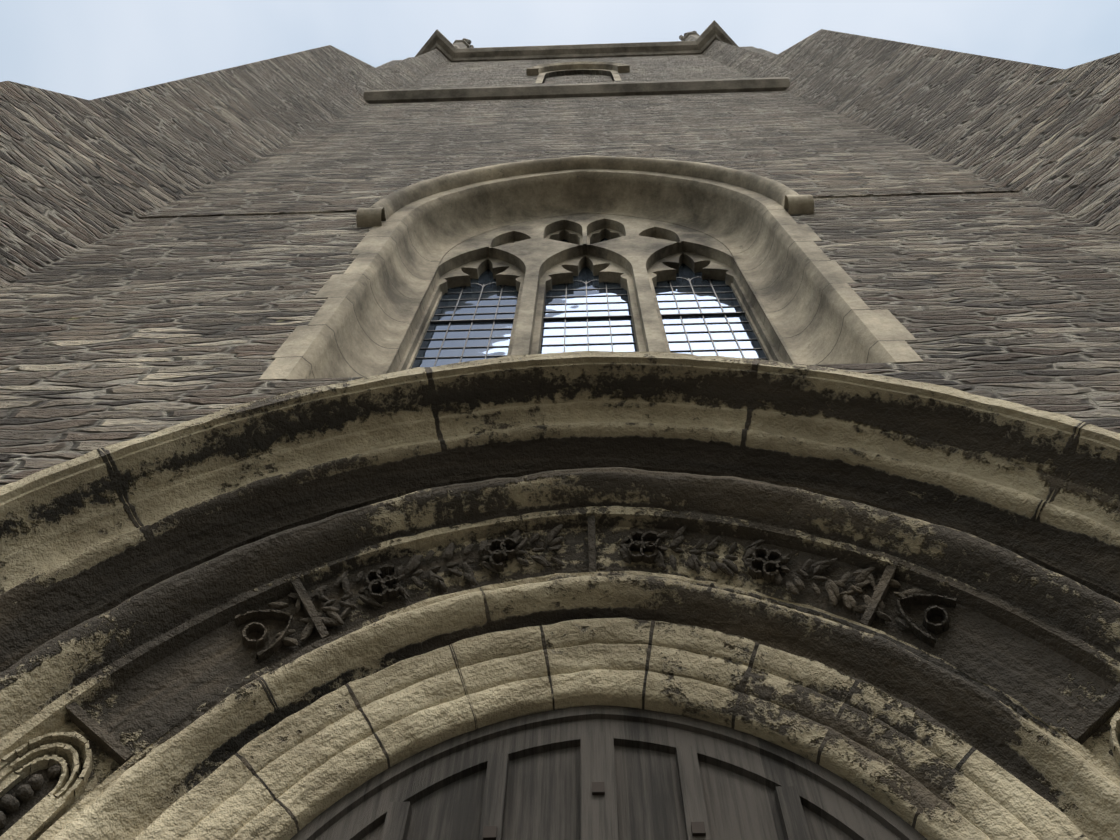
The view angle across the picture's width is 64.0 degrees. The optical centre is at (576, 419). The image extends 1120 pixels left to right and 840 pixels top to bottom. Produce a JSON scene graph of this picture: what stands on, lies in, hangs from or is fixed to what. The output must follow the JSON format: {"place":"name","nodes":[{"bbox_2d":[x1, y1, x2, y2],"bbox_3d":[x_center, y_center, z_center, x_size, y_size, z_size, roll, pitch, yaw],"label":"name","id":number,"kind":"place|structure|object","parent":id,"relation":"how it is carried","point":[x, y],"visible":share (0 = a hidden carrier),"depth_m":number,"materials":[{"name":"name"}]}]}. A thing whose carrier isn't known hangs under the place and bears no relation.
{"place":"outdoors","nodes":[
{"label":"outdoors","id":0,"kind":"place"},
{"bbox_2d":[0,0,1119,99],"label":"sky","id":1,"kind":"structure","parent":0,"point":[84,49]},
{"label":"ground","id":2,"kind":"structure","parent":0,"visible":0},
{"bbox_2d":[0,45,450,288],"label":"buttress","id":3,"kind":"structure","parent":2,"relation":"on","point":[76,173],"depth_m":6.49,"materials":[{"name":"stone"}]},
{"bbox_2d":[0,51,1119,486],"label":"tower wall","id":4,"kind":"structure","parent":2,"relation":"on","point":[138,329],"depth_m":4.65,"materials":[{"name":"stone"}]},
{"bbox_2d":[0,351,1119,839],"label":"door surround","id":5,"kind":"object","parent":4,"relation":"attached to","point":[138,575],"visible":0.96,"depth_m":2.47,"materials":[{"name":"beige stone"}]},
{"bbox_2d":[0,515,1119,839],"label":"carved ornament","id":6,"kind":"object","parent":5,"relation":"attached to","point":[44,779],"depth_m":2.43,"materials":[{"name":"beige stone"}]},
{"bbox_2d":[290,705,927,839],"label":"door leaves","id":7,"kind":"object","parent":5,"relation":"in","point":[660,775],"visible":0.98,"depth_m":2.18,"materials":[{"name":"brown wood"}]},
{"bbox_2d":[483,782,705,839],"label":"door studs","id":8,"kind":"object","parent":7,"relation":"attached to","point":[598,788],"depth_m":2.04,"materials":[{"name":"black metal"}]},
{"bbox_2d":[363,77,789,103],"bbox_3d":[-0.002,-4.142,11.304,5.313,0.400,0.190,-2,-64,1],"label":"string course","id":9,"kind":"object","parent":4,"relation":"attached to","point":[579,90],"visible":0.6,"depth_m":11.16,"materials":[{"name":"stone"}]},
{"bbox_2d":[415,20,737,61],"bbox_3d":[0.014,-6.453,17.281,7.265,0.470,2.136,-2,-64,1],"label":"coping","id":10,"kind":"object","parent":4,"relation":"attached to","point":[700,44],"depth_m":16.90,"materials":[{"name":"stone"}]},
{"bbox_2d":[453,38,473,47],"bbox_3d":[-2.382,-7.691,18.607,0.411,3.000,0.411,-8,-64,4],"label":"pinnacle","id":11,"kind":"object","parent":10,"relation":"on","point":[464,43],"visible":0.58,"depth_m":18.29,"materials":[{"name":"stone"}]},
{"bbox_2d":[679,31,699,40],"bbox_3d":[2.375,-7.819,18.545,0.411,3.000,0.411,-8,-64,4],"label":"pinnacle","id":12,"kind":"object","parent":10,"relation":"on","point":[691,36],"visible":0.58,"depth_m":18.22,"materials":[{"name":"stone"}]},
{"bbox_2d":[388,46,765,62],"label":"parapet","id":13,"kind":"structure","parent":4,"relation":"on","point":[750,48],"depth_m":17.72,"materials":[{"name":"stone"}]},
{"bbox_2d":[527,62,629,82],"bbox_3d":[0.029,-5.353,13.848,1.600,2.315,0.190,-2,-64,1],"label":"hood mould","id":14,"kind":"object","parent":4,"relation":"attached to","point":[613,68],"visible":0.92,"depth_m":14.46,"materials":[{"name":"stone"}]},
{"bbox_2d":[138,190,1019,217],"bbox_3d":[-0.001,-1.384,5.768,5.860,0.070,0.032,-2,-64,1],"label":"string course","id":15,"kind":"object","parent":4,"relation":"attached to","point":[828,196],"depth_m":5.76,"materials":[{"name":"stone"}]},
{"bbox_2d":[356,155,813,226],"bbox_3d":[0.047,-1.628,6.150,2.742,1.784,0.094,-2,-64,1],"label":"hood mould","id":16,"kind":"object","parent":4,"relation":"attached to","point":[389,205],"depth_m":6.31,"materials":[{"name":"beige stone"}]},
{"bbox_2d":[259,169,923,379],"bbox_3d":[0.056,-0.856,5.190,2.544,4.010,0.466,-2,-64,1],"label":"window surround","id":17,"kind":"object","parent":4,"relation":"attached to","point":[819,310],"depth_m":4.93,"materials":[{"name":"beige stone"}]},
{"bbox_2d":[386,213,796,373],"bbox_3d":[0.059,-0.694,5.116,1.840,3.533,0.160,-2,-64,1],"label":"tracery window","id":18,"kind":"structure","parent":17,"relation":"in","point":[636,258],"depth_m":5.68,"materials":[{"name":"beige stone"}]},
{"bbox_2d":[412,238,767,367],"bbox_3d":[0.061,-0.647,5.158,1.780,3.468,0.001,-2,-64,1],"label":"window glass","id":19,"kind":"object","parent":18,"relation":"in","point":[584,275],"visible":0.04,"depth_m":4.94,"materials":[{"name":"glass"}]},
{"bbox_2d":[411,276,766,368],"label":"leaded window bars","id":20,"kind":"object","parent":19,"relation":"attached to","point":[609,317],"depth_m":4.97,"materials":[{"name":"black metal"}]},
{"bbox_2d":[702,29,1119,236],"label":"buttress","id":21,"kind":"structure","parent":2,"relation":"on","point":[1048,136],"depth_m":6.83,"materials":[{"name":"stone"}]}
]}

